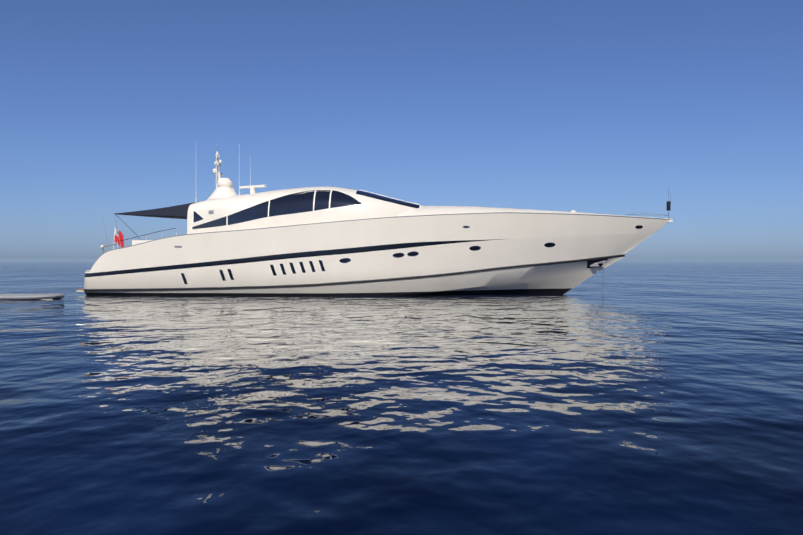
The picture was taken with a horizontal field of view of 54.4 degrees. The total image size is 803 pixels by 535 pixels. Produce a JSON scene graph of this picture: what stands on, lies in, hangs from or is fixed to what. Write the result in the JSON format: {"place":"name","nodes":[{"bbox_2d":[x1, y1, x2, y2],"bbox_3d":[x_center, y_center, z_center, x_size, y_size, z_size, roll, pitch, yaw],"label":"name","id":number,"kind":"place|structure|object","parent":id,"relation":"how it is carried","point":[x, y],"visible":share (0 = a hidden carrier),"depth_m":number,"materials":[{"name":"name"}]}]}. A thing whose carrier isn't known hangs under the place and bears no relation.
{"place":"outdoors","nodes":[
{"label":"outdoors","id":0,"kind":"place"},
{"bbox_2d":[0,259,802,534],"bbox_3d":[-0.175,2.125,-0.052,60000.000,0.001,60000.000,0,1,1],"label":"sea","id":1,"kind":"structure","parent":0,"point":[643,397],"depth_m":11.06,"materials":[{"name":"liquid"}]},
{"bbox_2d":[0,293,64,299],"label":"inflatable tender","id":2,"kind":"object","parent":1,"relation":"on","point":[30,296],"visible":1,"depth_m":40.53,"materials":[{"name":"grey rubber"}]},
{"bbox_2d":[76,146,671,295],"bbox_3d":[-1.429,-2.589,46.767,34.560,10.450,7.360,0,1,4],"label":"yacht","id":3,"kind":"object","parent":1,"relation":"on","point":[321,241],"visible":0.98,"depth_m":43.95,"materials":[{"name":"paint"}]},
{"bbox_2d":[0,0,802,258],"label":"sky","id":4,"kind":"structure","parent":0,"point":[108,107],"materials":[{"name":"blue"}]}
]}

